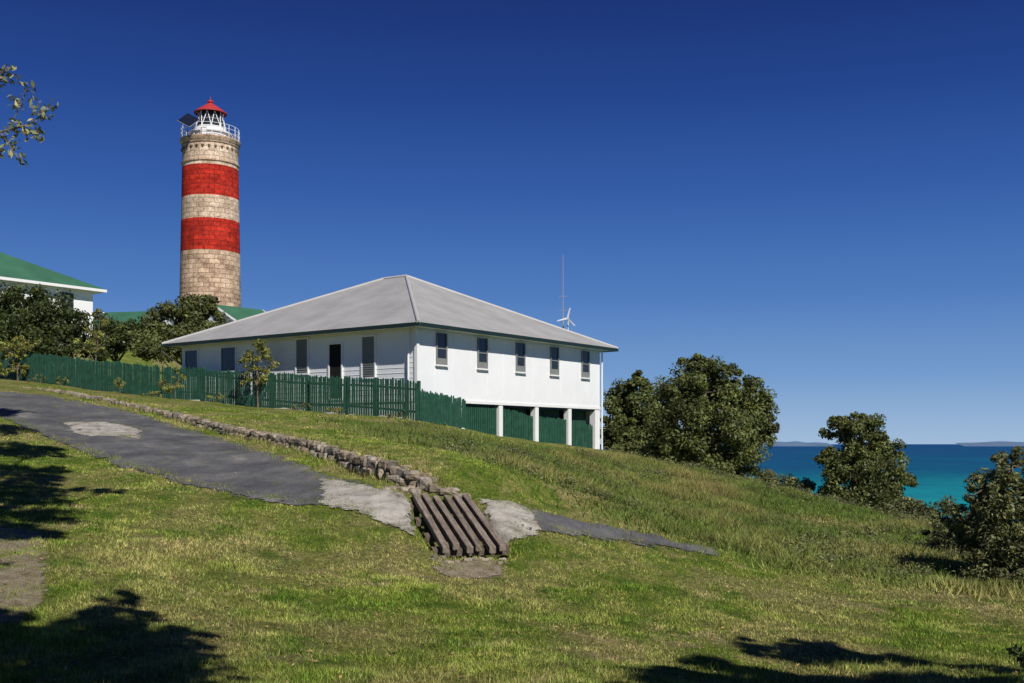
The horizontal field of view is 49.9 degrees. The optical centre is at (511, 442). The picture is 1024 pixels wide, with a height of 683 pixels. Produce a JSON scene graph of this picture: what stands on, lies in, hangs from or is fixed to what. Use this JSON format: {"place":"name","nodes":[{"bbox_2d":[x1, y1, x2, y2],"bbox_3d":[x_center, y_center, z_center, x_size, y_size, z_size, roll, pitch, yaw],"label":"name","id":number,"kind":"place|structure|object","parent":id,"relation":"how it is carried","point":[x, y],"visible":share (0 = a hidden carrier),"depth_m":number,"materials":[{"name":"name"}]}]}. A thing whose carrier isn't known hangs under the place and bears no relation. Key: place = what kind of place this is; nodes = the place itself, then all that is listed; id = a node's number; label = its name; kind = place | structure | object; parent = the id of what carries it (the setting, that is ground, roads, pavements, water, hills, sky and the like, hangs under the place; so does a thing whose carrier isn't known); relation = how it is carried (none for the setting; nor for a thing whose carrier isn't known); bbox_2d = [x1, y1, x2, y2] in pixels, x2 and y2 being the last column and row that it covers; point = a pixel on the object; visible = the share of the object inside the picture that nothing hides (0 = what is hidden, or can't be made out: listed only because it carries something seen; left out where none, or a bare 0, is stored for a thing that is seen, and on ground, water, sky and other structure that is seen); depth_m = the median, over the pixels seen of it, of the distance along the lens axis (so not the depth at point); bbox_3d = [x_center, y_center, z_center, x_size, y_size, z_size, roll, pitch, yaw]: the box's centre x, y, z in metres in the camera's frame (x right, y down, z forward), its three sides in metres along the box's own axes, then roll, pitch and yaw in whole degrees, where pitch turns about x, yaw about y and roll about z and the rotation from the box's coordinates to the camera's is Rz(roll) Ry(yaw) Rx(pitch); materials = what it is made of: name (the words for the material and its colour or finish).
{"place":"outdoors","nodes":[
{"label":"outdoors","id":0,"kind":"place"},
{"bbox_2d":[0,392,378,507],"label":"asphalt path","id":1,"kind":"structure","parent":0,"point":[188,455],"depth_m":24.82,"materials":[{"name":"grey asphalt"}]},
{"bbox_2d":[64,422,141,438],"bbox_3d":[-10.871,-0.362,29.427,1.956,0.510,5.101,0,0,-28],"label":"concrete patch","id":2,"kind":"object","parent":1,"relation":"on","point":[94,427],"visible":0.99,"depth_m":29.31,"materials":[{"name":"grey concrete"}]},
{"bbox_2d":[318,478,414,534],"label":"concrete path","id":3,"kind":"structure","parent":0,"point":[394,508],"depth_m":18.41,"materials":[{"name":"grey concrete"}]},
{"bbox_2d":[0,347,1023,682],"bbox_3d":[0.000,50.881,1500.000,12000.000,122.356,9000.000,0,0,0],"label":"grass ground","id":4,"kind":"structure","parent":0,"point":[228,579],"depth_m":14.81,"materials":[{"name":"green plant"}]},
{"bbox_2d":[0,335,39,379],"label":"garden shrub","id":5,"kind":"object","parent":4,"relation":"on","point":[22,344],"visible":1,"depth_m":54.91,"materials":[{"name":"green plant"}]},
{"bbox_2d":[0,526,51,624],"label":"sandy patch","id":6,"kind":"object","parent":4,"relation":"on","point":[8,581],"visible":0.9,"depth_m":11.49,"materials":[{"name":"beige sand"}]},
{"bbox_2d":[26,374,47,382],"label":"fence weed","id":7,"kind":"object","parent":4,"relation":"on","point":[35,378],"visible":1,"depth_m":53.89,"materials":[{"name":"green plant"}]},
{"bbox_2d":[0,281,92,367],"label":"garden tree","id":8,"kind":"object","parent":4,"relation":"on","point":[42,319],"visible":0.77,"depth_m":62.80,"materials":[{"name":"green plant"}]},
{"bbox_2d":[0,252,106,336],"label":"green roof cottage","id":9,"kind":"structure","parent":4,"relation":"on","point":[14,270],"depth_m":77.86,"materials":[{"name":"metal"}]},
{"bbox_2d":[13,286,73,310],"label":"windows","id":10,"kind":"structure","parent":9,"relation":"in","point":[65,294],"depth_m":78.26,"materials":[{"name":"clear glass"}]},
{"bbox_2d":[56,376,69,384],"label":"fence weed","id":11,"kind":"object","parent":4,"relation":"on","point":[59,382],"visible":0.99,"depth_m":53.21,"materials":[{"name":"green plant"}]},
{"bbox_2d":[49,337,107,361],"bbox_3d":[-23.518,-4.227,59.032,2.970,3.151,4.121,0,0,0],"label":"garden shrub","id":12,"kind":"object","parent":4,"relation":"on","point":[70,348],"visible":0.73,"depth_m":59.60,"materials":[{"name":"green plant"}]},
{"bbox_2d":[73,308,108,367],"bbox_3d":[-21.747,-4.751,57.148,1.927,4.512,1.207,0,0,0],"label":"garden shrub","id":13,"kind":"object","parent":4,"relation":"on","point":[104,322],"visible":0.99,"depth_m":56.96,"materials":[{"name":"green plant"}]},
{"bbox_2d":[0,350,201,400],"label":"picket fence","id":14,"kind":"object","parent":4,"relation":"on","point":[82,373],"visible":0.85,"depth_m":51.80,"materials":[{"name":"green paint"}]},
{"bbox_2d":[76,312,145,362],"bbox_3d":[-23.373,-5.585,65.361,4.646,4.562,4.033,0,0,0],"label":"garden tree","id":15,"kind":"object","parent":4,"relation":"on","point":[117,338],"visible":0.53,"depth_m":64.84,"materials":[{"name":"green plant"}]},
{"bbox_2d":[114,377,125,388],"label":"garden shrub","id":16,"kind":"object","parent":4,"relation":"on","point":[117,382],"visible":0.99,"depth_m":50.11,"materials":[{"name":"green plant"}]},
{"bbox_2d":[93,311,174,328],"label":"green roof shed","id":17,"kind":"structure","parent":4,"relation":"on","point":[123,316],"depth_m":85.93,"materials":[{"name":"metal"}]},
{"bbox_2d":[141,391,160,396],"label":"fence weed","id":18,"kind":"object","parent":4,"relation":"on","point":[154,394],"visible":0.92,"depth_m":49.00,"materials":[{"name":"green plant"}]},
{"bbox_2d":[141,340,181,366],"bbox_3d":[-15.872,-3.264,52.916,5.378,3.605,1.829,0,0,37],"label":"garden shrub","id":19,"kind":"object","parent":4,"relation":"on","point":[147,346],"visible":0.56,"depth_m":53.88,"materials":[{"name":"green plant"}]},
{"bbox_2d":[156,366,186,399],"bbox_3d":[-14.603,-2.441,47.300,1.186,1.758,1.019,0,0,-35],"label":"garden shrub","id":20,"kind":"object","parent":4,"relation":"on","point":[167,388],"visible":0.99,"depth_m":47.19,"materials":[{"name":"green plant"}]},
{"bbox_2d":[126,291,230,365],"bbox_3d":[-18.905,-5.497,62.023,5.888,6.332,5.531,0,0,0],"label":"garden tree","id":21,"kind":"object","parent":4,"relation":"on","point":[156,328],"visible":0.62,"depth_m":61.94,"materials":[{"name":"green plant"}]},
{"bbox_2d":[178,97,240,314],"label":"lighthouse","id":22,"kind":"object","parent":4,"relation":"on","point":[210,236],"visible":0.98,"depth_m":100.40,"materials":[{"name":"stone"}]},
{"bbox_2d":[206,392,225,401],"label":"fence weed","id":23,"kind":"object","parent":4,"relation":"on","point":[220,397],"visible":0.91,"depth_m":46.79,"materials":[{"name":"green plant"}]},
{"bbox_2d":[201,304,265,322],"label":"green roof outbuilding","id":24,"kind":"structure","parent":4,"relation":"on","point":[232,313],"depth_m":90.34,"materials":[{"name":"metal"}]},
{"bbox_2d":[18,384,474,498],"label":"wall grass","id":25,"kind":"structure","parent":4,"relation":"on","point":[349,447],"depth_m":25.92,"materials":[{"name":"green plant"}]},
{"bbox_2d":[237,338,279,406],"bbox_3d":[-10.554,-2.771,45.778,1.692,3.231,1.163,0,0,0],"label":"garden shrub","id":26,"kind":"object","parent":4,"relation":"on","point":[258,344],"visible":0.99,"depth_m":45.60,"materials":[{"name":"green plant"}]},
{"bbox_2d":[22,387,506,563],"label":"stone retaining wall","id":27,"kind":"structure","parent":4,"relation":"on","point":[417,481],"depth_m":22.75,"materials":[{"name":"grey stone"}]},
{"bbox_2d":[199,366,348,414],"bbox_3d":[-10.065,-2.134,45.602,9.025,2.450,0.184,0,0,37],"label":"picket fence","id":28,"kind":"object","parent":4,"relation":"on","point":[277,395],"visible":0.88,"depth_m":45.24,"materials":[{"name":"green paint"}]},
{"bbox_2d":[291,402,311,410],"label":"fence weed","id":29,"kind":"object","parent":4,"relation":"on","point":[303,404],"visible":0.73,"depth_m":43.82,"materials":[{"name":"green plant"}]},
{"bbox_2d":[325,407,344,412],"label":"fence weed","id":30,"kind":"object","parent":4,"relation":"on","point":[336,409],"visible":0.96,"depth_m":42.31,"materials":[{"name":"green plant"}]},
{"bbox_2d":[344,376,420,420],"bbox_3d":[-4.965,-1.607,41.789,3.861,2.015,0.184,0,0,37],"label":"picket fence","id":31,"kind":"object","parent":4,"relation":"on","point":[410,388],"visible":0.88,"depth_m":41.67,"materials":[{"name":"green paint"}]},
{"bbox_2d":[182,327,600,410],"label":"walls","id":32,"kind":"structure","parent":4,"relation":"on","point":[500,382],"depth_m":45.83,"materials":[{"name":"white paint"}]},
{"bbox_2d":[184,349,198,372],"bbox_3d":[-14.571,-3.700,50.041,1.003,1.140,0.090,0,0,36],"label":"window","id":33,"kind":"structure","parent":32,"relation":"attached to","point":[191,358],"depth_m":50.04,"materials":[{"name":"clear glass"}]},
{"bbox_2d":[220,345,236,371],"bbox_3d":[-12.494,-3.700,48.511,1.086,1.140,0.090,0,0,36],"label":"window","id":34,"kind":"structure","parent":32,"relation":"attached to","point":[228,357],"depth_m":48.51,"materials":[{"name":"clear glass"}]},
{"bbox_2d":[295,337,308,374],"bbox_3d":[-8.722,-3.600,45.733,0.801,1.540,0.090,0,0,36],"label":"window","id":35,"kind":"structure","parent":32,"relation":"attached to","point":[302,356],"depth_m":45.71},
{"bbox_2d":[328,342,342,399],"bbox_3d":[-7.143,-2.900,44.569,0.825,2.340,0.090,0,0,36],"label":"door","id":36,"kind":"structure","parent":32,"relation":"attached to","point":[335,359],"depth_m":44.57,"materials":[{"name":"black wood"}]},
{"bbox_2d":[361,334,375,378],"bbox_3d":[-5.664,-3.400,43.480,0.792,1.740,0.090,0,0,36],"label":"window","id":37,"kind":"structure","parent":32,"relation":"attached to","point":[368,356],"depth_m":43.45,"materials":[{"name":"grey glass"}]},
{"bbox_2d":[166,277,612,347],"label":"roof","id":38,"kind":"structure","parent":32,"relation":"on","point":[384,302],"depth_m":47.94,"materials":[{"name":"metal"}]},
{"bbox_2d":[162,274,617,348],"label":"ridge caps","id":39,"kind":"object","parent":38,"relation":"on","point":[416,314],"visible":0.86,"depth_m":51.32,"materials":[{"name":"grey metal"}]},
{"bbox_2d":[161,322,617,352],"bbox_3d":[-5.472,-4.460,51.554,15.600,0.140,14.500,0,0,36],"label":"eaves gutter","id":40,"kind":"object","parent":32,"relation":"on","point":[179,345],"visible":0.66,"depth_m":45.59,"materials":[{"name":"metal"}]},
{"bbox_2d":[435,332,449,366],"bbox_3d":[-2.749,-3.655,43.120,0.150,1.310,0.760,0,0,36],"label":"window","id":41,"kind":"structure","parent":32,"relation":"attached to","point":[441,349],"depth_m":43.14,"materials":[{"name":"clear glass"}]},
{"bbox_2d":[476,338,489,370],"bbox_3d":[-1.198,-3.655,45.226,0.150,1.310,0.760,0,0,36],"label":"window","id":42,"kind":"structure","parent":32,"relation":"attached to","point":[482,353],"depth_m":45.24,"materials":[{"name":"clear glass"}]},
{"bbox_2d":[407,327,602,449],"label":"downpipes","id":43,"kind":"object","parent":32,"relation":"attached to","point":[601,384],"visible":0.65,"depth_m":52.59,"materials":[{"name":"white metal"}]},
{"bbox_2d":[515,342,526,373],"bbox_3d":[0.381,-3.655,47.369,0.150,1.310,0.760,0,0,36],"label":"window","id":44,"kind":"structure","parent":32,"relation":"attached to","point":[520,357],"depth_m":47.39,"materials":[{"name":"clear glass"}]},
{"bbox_2d":[549,347,560,376],"bbox_3d":[1.926,-3.655,49.466,0.150,1.310,0.760,0,0,36],"label":"window","id":45,"kind":"structure","parent":32,"relation":"attached to","point":[554,361],"depth_m":49.49,"materials":[{"name":"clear glass"}]},
{"bbox_2d":[581,351,591,378],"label":"window","id":46,"kind":"structure","parent":32,"relation":"attached to","point":[585,364],"depth_m":51.57,"materials":[{"name":"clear glass"}]},
{"bbox_2d":[387,410,404,418],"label":"fence weed","id":47,"kind":"object","parent":4,"relation":"on","point":[399,414],"visible":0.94,"depth_m":40.57,"materials":[{"name":"green plant"}]},
{"bbox_2d":[250,401,599,448],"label":"stumps","id":48,"kind":"object","parent":4,"relation":"on","point":[593,418],"visible":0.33,"depth_m":48.51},
{"bbox_2d":[417,389,465,428],"bbox_3d":[-2.692,-1.230,42.221,0.184,1.570,3.640,0,0,26],"label":"picket fence","id":49,"kind":"object","parent":4,"relation":"on","point":[435,408],"visible":0.94,"depth_m":42.03,"materials":[{"name":"green paint"}]},
{"bbox_2d":[410,492,509,556],"bbox_3d":[-0.905,1.297,17.927,1.220,0.891,2.398,0,0,-17],"label":"plank footbridge","id":50,"kind":"object","parent":4,"relation":"on","point":[468,538],"visible":0.99,"depth_m":17.62,"materials":[{"name":"brown wood"}]},
{"bbox_2d":[431,558,505,578],"bbox_3d":[-0.505,1.758,15.837,1.538,0.361,2.440,0,0,-13],"label":"sandy patch","id":51,"kind":"object","parent":4,"relation":"on","point":[478,573],"visible":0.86,"depth_m":15.68,"materials":[{"name":"beige sand"}]},
{"bbox_2d":[422,404,593,448],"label":"undercroft screens","id":52,"kind":"object","parent":4,"relation":"on","point":[517,421],"visible":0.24,"depth_m":48.33,"materials":[{"name":"green paint"}]},
{"bbox_2d":[480,498,540,545],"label":"concrete path","id":53,"kind":"structure","parent":4,"relation":"on","point":[502,517],"depth_m":18.50,"materials":[{"name":"grey concrete"}]},
{"bbox_2d":[0,456,1023,682],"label":"fallen leaves","id":54,"kind":"object","parent":4,"relation":"on","point":[229,631],"visible":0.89,"depth_m":10.91,"materials":[{"name":"plant"}]},
{"bbox_2d":[557,308,574,329],"bbox_3d":[3.035,-3.260,62.235,1.033,8.656,1.030,0,0,0],"label":"wind turbine","id":55,"kind":"object","parent":4,"relation":"on","point":[568,319],"visible":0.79,"depth_m":61.73,"materials":[{"name":"white metal"}]},
{"bbox_2d":[600,369,678,458],"bbox_3d":[6.894,-1.146,57.684,4.903,5.529,4.954,0,0,0],"label":"coastal tree","id":56,"kind":"object","parent":4,"relation":"on","point":[626,403],"visible":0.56,"depth_m":56.81,"materials":[{"name":"green plant"}]},
{"bbox_2d":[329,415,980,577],"bbox_3d":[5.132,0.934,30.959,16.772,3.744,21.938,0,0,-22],"label":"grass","id":57,"kind":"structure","parent":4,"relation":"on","point":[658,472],"depth_m":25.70,"materials":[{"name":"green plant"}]},
{"bbox_2d":[313,411,1023,601],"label":"long grass","id":58,"kind":"structure","parent":4,"relation":"on","point":[734,522],"depth_m":26.85,"materials":[{"name":"green plant"}]},
{"bbox_2d":[638,353,780,475],"bbox_3d":[9.071,-1.147,49.367,6.551,5.919,5.896,0,0,0],"label":"coastal tree","id":59,"kind":"object","parent":4,"relation":"on","point":[715,411],"visible":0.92,"depth_m":48.87,"materials":[{"name":"green plant"}]},
{"bbox_2d":[756,468,825,494],"bbox_3d":[11.393,1.732,45.925,3.447,1.399,2.164,0,0,0],"label":"coastal shrub","id":60,"kind":"object","parent":4,"relation":"on","point":[770,475],"visible":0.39,"depth_m":45.64,"materials":[{"name":"green plant"}]},
{"bbox_2d":[605,445,993,564],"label":"grass","id":61,"kind":"structure","parent":4,"relation":"on","point":[847,501],"depth_m":40.54,"materials":[{"name":"green plant"}]},
{"bbox_2d":[812,411,918,508],"bbox_3d":[13.902,0.909,43.757,3.722,4.391,3.866,0,0,35],"label":"coastal tree","id":62,"kind":"object","parent":4,"relation":"on","point":[861,465],"visible":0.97,"depth_m":43.29,"materials":[{"name":"green plant"}]},
{"bbox_2d":[873,495,970,522],"bbox_3d":[13.645,2.457,36.331,3.215,1.499,2.682,0,0,0],"label":"coastal shrub","id":63,"kind":"object","parent":4,"relation":"on","point":[909,504],"visible":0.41,"depth_m":35.74,"materials":[{"name":"green plant"}]},
{"bbox_2d":[919,518,973,551],"bbox_3d":[10.053,2.464,24.552,1.328,1.616,2.375,0,0,0],"label":"coastal shrub","id":64,"kind":"object","parent":4,"relation":"on","point":[939,529],"visible":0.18,"depth_m":24.88,"materials":[{"name":"green plant"}]},
{"bbox_2d":[939,445,1023,587],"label":"coastal shrub","id":65,"kind":"object","parent":4,"relation":"on","point":[996,540],"visible":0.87,"depth_m":20.76,"materials":[{"name":"green plant"}]},
{"bbox_2d":[1005,644,1023,682],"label":"seedling shrub","id":66,"kind":"object","parent":4,"relation":"on","point":[1012,651],"visible":1,"depth_m":5.91,"materials":[{"name":"green plant"}]},
{"bbox_3d":[-7.417,-1.352,9.107,4.562,6.199,5.407,0,0,0],"label":"overhanging tree","id":67,"kind":"object","parent":4,"relation":"on","visible":0},
{"bbox_2d":[0,63,58,166],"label":"eucalypt branch","id":68,"kind":"object","parent":67,"relation":"attached to","point":[35,132],"visible":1,"depth_m":8.29,"materials":[{"name":"green plant"}]},
{"bbox_2d":[0,0,1023,443],"label":"sky","id":69,"kind":"structure","parent":0,"point":[823,200],"materials":[{"name":"blue"}]},
{"bbox_2d":[559,296,566,327],"bbox_3d":[2.921,-4.833,63.000,0.500,11.934,0.106,0,0,0],"label":"antenna mast","id":70,"kind":"object","parent":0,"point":[562,317],"visible":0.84,"depth_m":62.97,"materials":[{"name":"metal"}]},
{"bbox_2d":[516,508,719,555],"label":"asphalt path","id":71,"kind":"structure","parent":0,"point":[599,530],"depth_m":20.12,"materials":[{"name":"grey asphalt"}]},
{"bbox_2d":[760,441,832,445],"bbox_3d":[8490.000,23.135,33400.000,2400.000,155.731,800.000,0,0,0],"label":"distant island","id":72,"kind":"structure","parent":0,"point":[795,443],"depth_m":33385.85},
{"bbox_2d":[600,444,1023,537],"bbox_3d":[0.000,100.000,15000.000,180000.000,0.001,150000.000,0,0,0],"label":"sea","id":73,"kind":"structure","parent":0,"point":[940,471],"depth_m":4889.01,"materials":[{"name":"liquid"}]},
{"bbox_2d":[956,441,1023,445],"bbox_3d":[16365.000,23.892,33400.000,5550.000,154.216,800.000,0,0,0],"label":"distant island","id":74,"kind":"structure","parent":0,"point":[1000,443],"depth_m":33445.84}
]}

